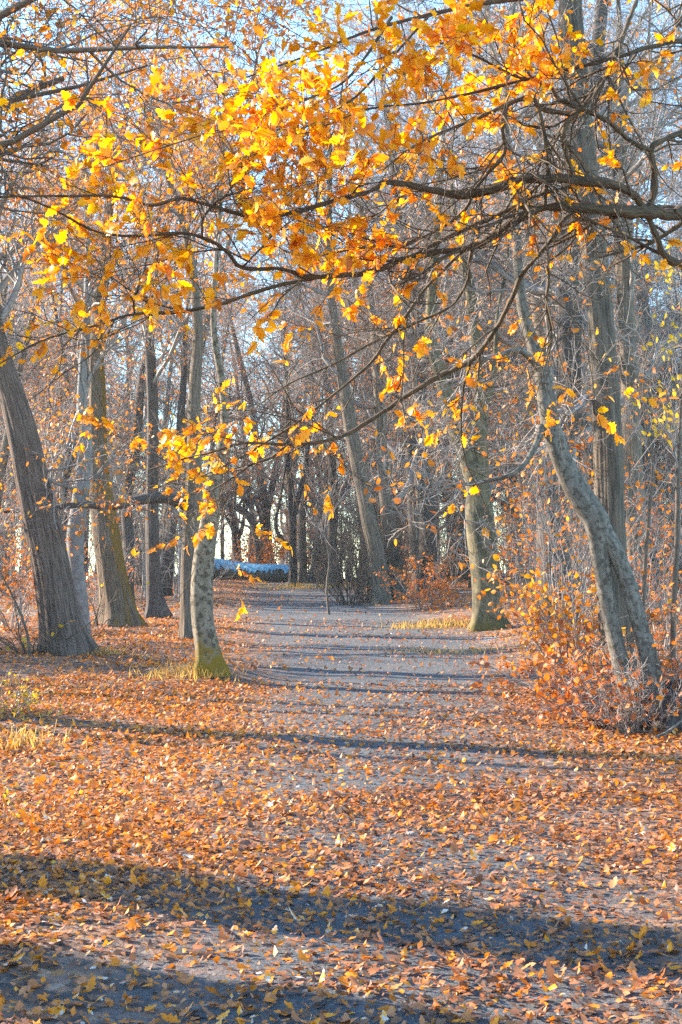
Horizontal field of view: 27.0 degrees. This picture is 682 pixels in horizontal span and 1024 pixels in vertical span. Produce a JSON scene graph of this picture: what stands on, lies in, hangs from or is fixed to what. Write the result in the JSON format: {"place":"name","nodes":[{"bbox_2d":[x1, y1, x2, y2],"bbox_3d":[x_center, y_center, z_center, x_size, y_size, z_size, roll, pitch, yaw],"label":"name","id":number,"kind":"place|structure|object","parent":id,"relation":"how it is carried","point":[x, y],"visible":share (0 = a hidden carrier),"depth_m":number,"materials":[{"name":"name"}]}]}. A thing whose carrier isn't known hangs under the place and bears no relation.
{"place":"outdoors","nodes":[
{"label":"outdoors","id":0,"kind":"place"},
{"bbox_2d":[0,582,530,752],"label":"dry grass","id":1,"kind":"structure","parent":0,"point":[443,622],"depth_m":20.31,"materials":[{"name":"yellow plant"}]},
{"bbox_2d":[0,573,681,1023],"bbox_3d":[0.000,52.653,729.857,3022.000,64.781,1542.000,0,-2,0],"label":"ground","id":2,"kind":"structure","parent":0,"point":[62,981],"depth_m":7.94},
{"bbox_2d":[0,558,35,657],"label":"young tree","id":3,"kind":"object","parent":2,"relation":"on","point":[2,576],"visible":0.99,"depth_m":19.47,"materials":[{"name":"brown plant"}]},
{"bbox_2d":[0,669,50,714],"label":"weed","id":4,"kind":"object","parent":2,"relation":"on","point":[27,695],"visible":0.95,"depth_m":13.39,"materials":[{"name":"yellow plant"}]},
{"bbox_2d":[0,138,56,496],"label":"woodland tree","id":5,"kind":"object","parent":2,"relation":"on","point":[20,319],"visible":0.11,"depth_m":49.67,"materials":[{"name":"brown plant"}]},
{"bbox_2d":[0,514,65,628],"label":"beech bush","id":6,"kind":"object","parent":2,"relation":"on","point":[28,592],"visible":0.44,"depth_m":27.04,"materials":[{"name":"orange plant"}]},
{"bbox_2d":[0,277,73,587],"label":"woodland tree","id":7,"kind":"object","parent":2,"relation":"on","point":[43,391],"visible":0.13,"depth_m":53.53,"materials":[{"name":"brown plant"}]},
{"bbox_2d":[0,127,88,516],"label":"woodland tree","id":8,"kind":"object","parent":2,"relation":"on","point":[5,291],"visible":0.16,"depth_m":46.80,"materials":[{"name":"brown plant"}]},
{"bbox_2d":[3,789,94,825],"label":"weed","id":9,"kind":"object","parent":2,"relation":"on","point":[5,796],"visible":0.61,"depth_m":8.54,"materials":[{"name":"yellow plant"}]},
{"bbox_2d":[0,591,112,654],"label":"bramble","id":10,"kind":"object","parent":2,"relation":"on","point":[23,645],"visible":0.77,"depth_m":20.12,"materials":[{"name":"brown plant"}]},
{"bbox_2d":[6,219,122,587],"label":"woodland tree","id":11,"kind":"object","parent":2,"relation":"on","point":[67,372],"visible":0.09,"depth_m":55.72,"materials":[{"name":"brown plant"}]},
{"bbox_2d":[4,255,127,512],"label":"woodland tree","id":12,"kind":"object","parent":2,"relation":"on","point":[42,299],"visible":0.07,"depth_m":58.45,"materials":[{"name":"brown plant"}]},
{"bbox_2d":[17,205,117,489],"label":"woodland tree","id":13,"kind":"object","parent":2,"relation":"on","point":[57,337],"visible":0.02,"depth_m":63.08,"materials":[{"name":"brown plant"}]},
{"bbox_2d":[0,119,150,506],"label":"woodland tree","id":14,"kind":"object","parent":2,"relation":"on","point":[4,445],"visible":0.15,"depth_m":44.09,"materials":[{"name":"brown plant"}]},
{"bbox_2d":[22,535,144,609],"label":"beech bush","id":15,"kind":"object","parent":2,"relation":"on","point":[91,572],"visible":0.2,"depth_m":36.02,"materials":[{"name":"orange plant"}]},
{"bbox_2d":[2,157,176,476],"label":"woodland tree","id":16,"kind":"object","parent":2,"relation":"on","point":[112,382],"visible":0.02,"depth_m":70.19,"materials":[{"name":"brown plant"}]},
{"bbox_2d":[0,2,192,655],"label":"oak tree","id":17,"kind":"object","parent":2,"relation":"on","point":[55,594],"visible":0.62,"depth_m":20.41,"materials":[{"name":"brown plant"}]},
{"bbox_2d":[10,83,188,542],"bbox_3d":[-7.613,-4.962,42.294,5.290,15.818,5.912,1,-2,-28],"label":"woodland tree","id":18,"kind":"object","parent":2,"relation":"on","point":[69,469],"visible":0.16,"depth_m":41.87,"materials":[{"name":"brown plant"}]},
{"bbox_2d":[0,0,208,633],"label":"grey tree","id":19,"kind":"object","parent":2,"relation":"on","point":[76,560],"visible":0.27,"depth_m":24.93,"materials":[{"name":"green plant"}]},
{"bbox_2d":[0,0,254,626],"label":"mossy oak","id":20,"kind":"object","parent":2,"relation":"on","point":[122,610],"visible":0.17,"depth_m":28.26,"materials":[{"name":"brown plant"}]},
{"bbox_2d":[86,422,178,592],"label":"tree","id":21,"kind":"object","parent":2,"relation":"on","point":[140,590],"visible":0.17,"depth_m":48.63,"materials":[{"name":"brown plant"}]},
{"bbox_2d":[104,248,172,497],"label":"woodland tree","id":22,"kind":"object","parent":2,"relation":"on","point":[133,389],"visible":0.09,"depth_m":77.00,"materials":[{"name":"brown plant"}]},
{"bbox_2d":[48,104,237,600],"bbox_3d":[-5.430,-4.522,39.457,5.263,14.699,5.882,0,-2,-2],"label":"woodland tree","id":23,"kind":"object","parent":2,"relation":"on","point":[127,530],"visible":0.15,"depth_m":39.50,"materials":[{"name":"brown plant"}]},
{"bbox_2d":[0,0,308,638],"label":"branching tree","id":24,"kind":"object","parent":2,"relation":"on","point":[185,621],"visible":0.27,"depth_m":24.37,"materials":[{"name":"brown plant"}]},
{"bbox_2d":[78,238,241,584],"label":"woodland tree","id":25,"kind":"object","parent":2,"relation":"on","point":[170,405],"visible":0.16,"depth_m":61.04,"materials":[{"name":"brown plant"}]},
{"bbox_2d":[62,18,260,618],"bbox_3d":[-4.026,-4.206,31.409,4.980,13.619,6.833,0,-2,0],"label":"dark tree","id":26,"kind":"object","parent":2,"relation":"on","point":[155,600],"visible":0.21,"depth_m":31.44,"materials":[{"name":"brown plant"}]},
{"bbox_2d":[0,0,327,296],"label":"oak tree","id":27,"kind":"object","parent":2,"relation":"on","point":[21,48],"visible":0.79,"depth_m":11.40,"materials":[{"name":"orange plant"}]},
{"bbox_2d":[121,427,232,598],"bbox_3d":[-5.242,-0.123,43.988,4.127,5.702,3.695,0,-2,12],"label":"understory bush","id":28,"kind":"object","parent":2,"relation":"on","point":[143,569],"visible":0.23,"depth_m":43.59,"materials":[{"name":"brown plant"}]},
{"bbox_2d":[129,448,243,591],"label":"understory bush","id":29,"kind":"object","parent":2,"relation":"on","point":[179,542],"visible":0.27,"depth_m":33.19,"materials":[{"name":"brown plant"}]},
{"bbox_2d":[138,299,239,575],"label":"woodland tree","id":30,"kind":"object","parent":2,"relation":"on","point":[203,412],"visible":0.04,"depth_m":85.60,"materials":[{"name":"brown plant"}]},
{"bbox_2d":[55,91,323,558],"bbox_3d":[-5.140,-5.930,49.821,10.775,18.254,7.236,0,-2,-11],"label":"woodland tree","id":31,"kind":"object","parent":2,"relation":"on","point":[189,359],"visible":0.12,"depth_m":48.91,"materials":[{"name":"brown plant"}]},
{"bbox_2d":[126,153,258,596],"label":"dark tree","id":32,"kind":"object","parent":2,"relation":"on","point":[167,591],"visible":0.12,"depth_m":45.92,"materials":[{"name":"brown plant"}]},
{"bbox_2d":[46,0,366,677],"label":"beech tree","id":33,"kind":"object","parent":2,"relation":"on","point":[209,655],"visible":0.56,"depth_m":16.94,"materials":[{"name":"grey plant"}]},
{"bbox_2d":[139,388,275,597],"bbox_3d":[-3.949,-0.630,43.157,4.301,6.636,4.803,1,-2,-32],"label":"understory bush","id":34,"kind":"object","parent":2,"relation":"on","point":[176,593],"visible":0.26,"depth_m":43.45,"materials":[{"name":"brown plant"}]},
{"bbox_2d":[175,292,259,561],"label":"distant tree","id":35,"kind":"object","parent":2,"relation":"on","point":[233,534],"visible":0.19,"depth_m":91.86,"materials":[{"name":"brown plant"}]},
{"bbox_2d":[166,251,275,528],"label":"woodland tree","id":36,"kind":"object","parent":2,"relation":"on","point":[216,417],"visible":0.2,"depth_m":83.18,"materials":[{"name":"brown plant"}]},
{"bbox_2d":[185,450,268,563],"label":"distant tree","id":37,"kind":"object","parent":2,"relation":"on","point":[245,511],"visible":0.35,"depth_m":79.87,"materials":[{"name":"brown plant"}]},
{"bbox_2d":[147,171,308,563],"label":"woodland tree","id":38,"kind":"object","parent":2,"relation":"on","point":[265,505],"visible":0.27,"depth_m":83.18,"materials":[{"name":"brown plant"}]},
{"bbox_2d":[201,256,295,562],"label":"woodland tree","id":39,"kind":"object","parent":2,"relation":"on","point":[237,386],"visible":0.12,"depth_m":104.59,"materials":[{"name":"brown plant"}]},
{"bbox_2d":[213,558,288,581],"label":"fallen log","id":40,"kind":"object","parent":2,"relation":"on","point":[271,572],"visible":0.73,"depth_m":70.97,"materials":[{"name":"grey plant"}]},
{"bbox_2d":[216,527,296,563],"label":"beech bush","id":41,"kind":"object","parent":2,"relation":"on","point":[274,554],"visible":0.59,"depth_m":79.53,"materials":[{"name":"orange plant"}]},
{"bbox_2d":[201,229,346,562],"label":"woodland tree","id":42,"kind":"object","parent":2,"relation":"on","point":[270,490],"visible":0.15,"depth_m":83.77,"materials":[{"name":"brown plant"}]},
{"bbox_2d":[198,197,355,565],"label":"woodland tree","id":43,"kind":"object","parent":2,"relation":"on","point":[276,382],"visible":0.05,"depth_m":89.47,"materials":[{"name":"brown plant"}]},
{"bbox_2d":[224,205,344,564],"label":"woodland tree","id":44,"kind":"object","parent":2,"relation":"on","point":[269,378],"visible":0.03,"depth_m":111.18,"materials":[{"name":"brown plant"}]},
{"bbox_2d":[229,175,340,586],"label":"distant tree","id":45,"kind":"object","parent":2,"relation":"on","point":[292,529],"visible":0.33,"depth_m":60.93,"materials":[{"name":"brown plant"}]},
{"bbox_2d":[234,239,350,577],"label":"woodland tree","id":46,"kind":"object","parent":2,"relation":"on","point":[320,458],"visible":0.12,"depth_m":79.48,"materials":[{"name":"brown plant"}]},
{"bbox_2d":[238,197,355,583],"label":"distant tree","id":47,"kind":"object","parent":2,"relation":"on","point":[301,563],"visible":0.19,"depth_m":67.88,"materials":[{"name":"brown plant"}]},
{"bbox_2d":[244,313,366,614],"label":"young tree","id":48,"kind":"object","parent":2,"relation":"on","point":[327,546],"visible":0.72,"depth_m":35.09,"materials":[{"name":"brown plant"}]},
{"bbox_2d":[254,256,360,547],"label":"woodland tree","id":49,"kind":"object","parent":2,"relation":"on","point":[320,412],"visible":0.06,"depth_m":75.59,"materials":[{"name":"brown plant"}]},
{"bbox_2d":[257,247,379,581],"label":"woodland tree","id":50,"kind":"object","parent":2,"relation":"on","point":[310,575],"visible":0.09,"depth_m":72.01,"materials":[{"name":"brown plant"}]},
{"bbox_2d":[244,166,394,586],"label":"woodland tree","id":51,"kind":"object","parent":2,"relation":"on","point":[342,488],"visible":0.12,"depth_m":62.10,"materials":[{"name":"brown plant"}]},
{"bbox_2d":[200,0,441,604],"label":"leaning tree","id":52,"kind":"object","parent":2,"relation":"on","point":[356,459],"visible":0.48,"depth_m":40.88,"materials":[{"name":"grey plant"}]},
{"bbox_2d":[285,503,356,583],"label":"understory bush","id":53,"kind":"object","parent":2,"relation":"on","point":[310,549],"visible":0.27,"depth_m":65.86,"materials":[{"name":"brown plant"}]},
{"bbox_2d":[0,574,681,1023],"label":"fallen leaves","id":54,"kind":"object","parent":2,"relation":"on","point":[38,814],"depth_m":7.98,"materials":[{"name":"orange plant"}]},
{"bbox_2d":[0,0,681,621],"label":"oak tree","id":55,"kind":"object","parent":2,"relation":"on","point":[262,124],"visible":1,"depth_m":6.58,"materials":[{"name":"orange plant"}]},
{"bbox_2d":[287,422,400,577],"bbox_3d":[-0.039,-0.607,63.775,5.591,7.724,5.006,-1,-2,29],"label":"understory bush","id":56,"kind":"object","parent":2,"relation":"on","point":[342,506],"visible":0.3,"depth_m":63.67,"materials":[{"name":"brown plant"}]},
{"bbox_2d":[295,211,403,578],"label":"woodland tree","id":57,"kind":"object","parent":2,"relation":"on","point":[349,509],"visible":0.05,"depth_m":63.36,"materials":[{"name":"brown plant"}]},
{"bbox_2d":[226,2,482,599],"bbox_3d":[1.008,-6.605,44.923,8.539,19.345,7.873,0,-2,12],"label":"woodland tree","id":58,"kind":"object","parent":2,"relation":"on","point":[388,500],"visible":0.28,"depth_m":43.87,"materials":[{"name":"brown plant"}]},
{"bbox_2d":[268,503,455,604],"bbox_3d":[0.570,0.990,41.487,5.041,3.542,4.492,-1,-2,21],"label":"thicket","id":59,"kind":"object","parent":2,"relation":"on","point":[348,577],"visible":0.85,"depth_m":41.26,"materials":[{"name":"brown plant"}]},
{"bbox_2d":[272,221,464,588],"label":"woodland tree","id":60,"kind":"object","parent":2,"relation":"on","point":[399,508],"visible":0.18,"depth_m":52.05,"materials":[{"name":"brown plant"}]},
{"bbox_2d":[279,121,465,585],"bbox_3d":[0.681,-7.225,60.734,9.011,21.481,8.055,-1,-2,31],"label":"woodland tree","id":61,"kind":"object","parent":2,"relation":"on","point":[357,393],"visible":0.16,"depth_m":60.24,"materials":[{"name":"brown plant"}]},
{"bbox_2d":[299,480,451,603],"bbox_3d":[0.890,1.032,42.978,5.144,3.961,4.734,0,-2,0],"label":"thicket","id":62,"kind":"object","parent":2,"relation":"on","point":[369,599],"visible":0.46,"depth_m":42.90,"materials":[{"name":"brown plant"}]},
{"bbox_2d":[295,493,466,593],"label":"thicket","id":63,"kind":"object","parent":2,"relation":"on","point":[411,544],"visible":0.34,"depth_m":43.70,"materials":[{"name":"brown plant"}]},
{"bbox_2d":[263,11,515,571],"bbox_3d":[2.479,-7.607,50.564,9.080,21.502,8.371,-1,-2,32],"label":"woodland tree","id":64,"kind":"object","parent":2,"relation":"on","point":[409,502],"visible":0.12,"depth_m":49.80,"materials":[{"name":"brown plant"}]},
{"bbox_2d":[277,0,521,595],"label":"woodland tree","id":65,"kind":"object","parent":2,"relation":"on","point":[424,507],"visible":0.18,"depth_m":45.21,"materials":[{"name":"brown plant"}]},
{"bbox_2d":[372,546,459,609],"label":"beech bush","id":66,"kind":"object","parent":2,"relation":"on","point":[435,584],"visible":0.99,"depth_m":36.74,"materials":[{"name":"orange plant"}]},
{"bbox_2d":[384,299,457,594],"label":"young tree","id":67,"kind":"object","parent":2,"relation":"on","point":[417,534],"visible":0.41,"depth_m":42.98,"materials":[{"name":"brown plant"}]},
{"bbox_2d":[350,151,494,524],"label":"woodland tree","id":68,"kind":"object","parent":2,"relation":"on","point":[396,461],"visible":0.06,"depth_m":51.43,"materials":[{"name":"brown plant"}]},
{"bbox_2d":[351,433,513,582],"bbox_3d":[3.456,-0.769,49.700,6.492,6.997,4.035,0,-2,9],"label":"understory bush","id":69,"kind":"object","parent":2,"relation":"on","point":[443,526],"visible":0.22,"depth_m":49.26,"materials":[{"name":"orange plant"}]},
{"bbox_2d":[346,149,524,581],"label":"woodland tree","id":70,"kind":"object","parent":2,"relation":"on","point":[440,513],"visible":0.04,"depth_m":57.52,"materials":[{"name":"brown plant"}]},
{"bbox_2d":[351,4,543,545],"bbox_3d":[3.715,-6.438,45.379,9.758,18.845,6.552,1,-2,-38],"label":"woodland tree","id":71,"kind":"object","parent":2,"relation":"on","point":[490,428],"visible":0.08,"depth_m":45.63,"materials":[{"name":"brown plant"}]},
{"bbox_2d":[316,0,599,631],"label":"forked tree","id":72,"kind":"object","parent":2,"relation":"on","point":[482,620],"visible":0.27,"depth_m":27.53,"materials":[{"name":"grey plant"}]},
{"bbox_2d":[403,205,517,586],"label":"woodland tree","id":73,"kind":"object","parent":2,"relation":"on","point":[469,581],"visible":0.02,"depth_m":51.42,"materials":[{"name":"brown plant"}]},
{"bbox_2d":[428,269,530,580],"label":"woodland tree","id":74,"kind":"object","parent":2,"relation":"on","point":[464,576],"visible":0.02,"depth_m":62.47,"materials":[{"name":"brown plant"}]},
{"bbox_2d":[456,510,535,594],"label":"beech bush","id":75,"kind":"object","parent":2,"relation":"on","point":[506,562],"visible":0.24,"depth_m":41.78,"materials":[{"name":"brown plant"}]},
{"bbox_2d":[332,0,665,729],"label":"leaning beech","id":76,"kind":"object","parent":2,"relation":"on","point":[606,549],"visible":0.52,"depth_m":12.68,"materials":[{"name":"grey plant"}]},
{"bbox_2d":[444,152,554,503],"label":"woodland tree","id":77,"kind":"object","parent":2,"relation":"on","point":[513,356],"visible":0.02,"depth_m":58.49,"materials":[{"name":"brown plant"}]},
{"bbox_2d":[320,0,681,610],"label":"woodland tree","id":78,"kind":"object","parent":2,"relation":"on","point":[502,339],"visible":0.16,"depth_m":31.34,"materials":[{"name":"brown plant"}]},
{"bbox_2d":[484,517,556,642],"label":"young tree","id":79,"kind":"object","parent":2,"relation":"on","point":[519,557],"visible":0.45,"depth_m":21.95,"materials":[{"name":"brown plant"}]},
{"bbox_2d":[469,170,584,581],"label":"woodland tree","id":80,"kind":"object","parent":2,"relation":"on","point":[520,480],"visible":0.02,"depth_m":55.02,"materials":[{"name":"brown plant"}]},
{"bbox_2d":[373,0,681,625],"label":"woodland tree","id":81,"kind":"object","parent":2,"relation":"on","point":[564,318],"visible":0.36,"depth_m":26.57,"materials":[{"name":"brown plant"}]},
{"bbox_2d":[495,310,590,539],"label":"woodland tree","id":82,"kind":"object","parent":2,"relation":"on","point":[522,446],"visible":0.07,"depth_m":49.54,"materials":[{"name":"brown plant"}]},
{"bbox_2d":[411,0,681,544],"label":"woodland tree","id":83,"kind":"object","parent":2,"relation":"on","point":[612,280],"visible":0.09,"depth_m":41.74,"materials":[{"name":"brown plant"}]},
{"bbox_2d":[413,340,681,662],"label":"beech bush","id":84,"kind":"object","parent":2,"relation":"on","point":[577,538],"visible":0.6,"depth_m":18.36,"materials":[{"name":"brown plant"}]},
{"bbox_2d":[438,2,681,455],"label":"woodland tree","id":85,"kind":"object","parent":2,"relation":"on","point":[582,282],"visible":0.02,"depth_m":53.56,"materials":[{"name":"brown plant"}]},
{"bbox_2d":[443,0,677,604],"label":"woodland tree","id":86,"kind":"object","parent":2,"relation":"on","point":[584,372],"visible":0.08,"depth_m":35.31,"materials":[{"name":"brown plant"}]},
{"bbox_2d":[456,441,681,592],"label":"beech bush","id":87,"kind":"object","parent":2,"relation":"on","point":[536,518],"visible":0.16,"depth_m":33.04,"materials":[{"name":"brown plant"}]},
{"bbox_2d":[469,631,675,728],"bbox_3d":[2.192,1.575,13.495,1.966,0.874,2.068,1,-2,-22],"label":"beech bush","id":88,"kind":"object","parent":2,"relation":"on","point":[552,683],"visible":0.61,"depth_m":13.41,"materials":[{"name":"orange plant"}]},
{"bbox_2d":[465,0,681,695],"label":"tall oak","id":89,"kind":"object","parent":2,"relation":"on","point":[608,462],"visible":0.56,"depth_m":15.13,"materials":[{"name":"grey plant"}]},
{"bbox_2d":[481,564,679,690],"bbox_3d":[2.482,1.267,15.410,2.138,1.515,1.487,-1,-2,31],"label":"beech bush","id":90,"kind":"object","parent":2,"relation":"on","point":[561,640],"visible":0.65,"depth_m":15.43,"materials":[{"name":"orange plant"}]},
{"bbox_2d":[489,0,681,620],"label":"dark tree","id":91,"kind":"object","parent":2,"relation":"on","point":[634,448],"visible":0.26,"depth_m":26.91,"materials":[{"name":"brown plant"}]},
{"bbox_2d":[515,451,681,650],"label":"beech bush","id":92,"kind":"object","parent":2,"relation":"on","point":[650,601],"visible":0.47,"depth_m":19.88,"materials":[{"name":"brown plant"}]},
{"bbox_2d":[547,596,681,736],"bbox_3d":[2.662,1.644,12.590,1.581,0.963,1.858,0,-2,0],"label":"dead brush","id":93,"kind":"object","parent":2,"relation":"on","point":[626,703],"visible":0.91,"depth_m":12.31,"materials":[{"name":"brown plant"}]},
{"bbox_2d":[550,0,681,585],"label":"woodland tree","id":94,"kind":"object","parent":2,"relation":"on","point":[644,306],"visible":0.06,"depth_m":49.73,"materials":[{"name":"grey plant"}]},
{"bbox_2d":[584,347,681,609],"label":"understory bush","id":95,"kind":"object","parent":2,"relation":"on","point":[647,481],"visible":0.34,"depth_m":32.70,"materials":[{"name":"orange plant"}]},
{"bbox_2d":[599,678,681,736],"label":"brush","id":96,"kind":"object","parent":2,"relation":"on","point":[672,720],"visible":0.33,"depth_m":12.50,"materials":[{"name":"brown plant"}]},
{"bbox_2d":[618,200,681,579],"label":"woodland tree","id":97,"kind":"object","parent":2,"relation":"on","point":[670,224],"visible":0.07,"depth_m":54.42,"materials":[{"name":"brown plant"}]},
{"bbox_2d":[619,177,681,664],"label":"young tree","id":98,"kind":"object","parent":2,"relation":"on","point":[645,556],"visible":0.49,"depth_m":17.98,"materials":[{"name":"grey plant"}]},
{"bbox_2d":[620,244,681,668],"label":"young tree","id":99,"kind":"object","parent":2,"relation":"on","point":[676,453],"visible":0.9,"depth_m":15.49,"materials":[{"name":"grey plant"}]},
{"bbox_2d":[628,100,681,485],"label":"woodland tree","id":100,"kind":"object","parent":2,"relation":"on","point":[666,304],"visible":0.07,"depth_m":56.92,"materials":[{"name":"brown plant"}]},
{"bbox_2d":[634,189,681,531],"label":"woodland tree","id":101,"kind":"object","parent":2,"relation":"on","point":[663,303],"visible":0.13,"depth_m":53.30,"materials":[{"name":"brown plant"}]},
{"bbox_2d":[635,139,681,495],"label":"woodland tree","id":102,"kind":"object","parent":2,"relation":"on","point":[670,463],"visible":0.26,"depth_m":51.34,"materials":[{"name":"brown plant"}]},
{"bbox_2d":[635,273,681,576],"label":"woodland tree","id":103,"kind":"object","parent":2,"relation":"on","point":[658,442],"visible":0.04,"depth_m":60.65,"materials":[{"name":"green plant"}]},
{"bbox_2d":[0,0,681,577],"label":"sky","id":104,"kind":"structure","parent":0,"point":[312,63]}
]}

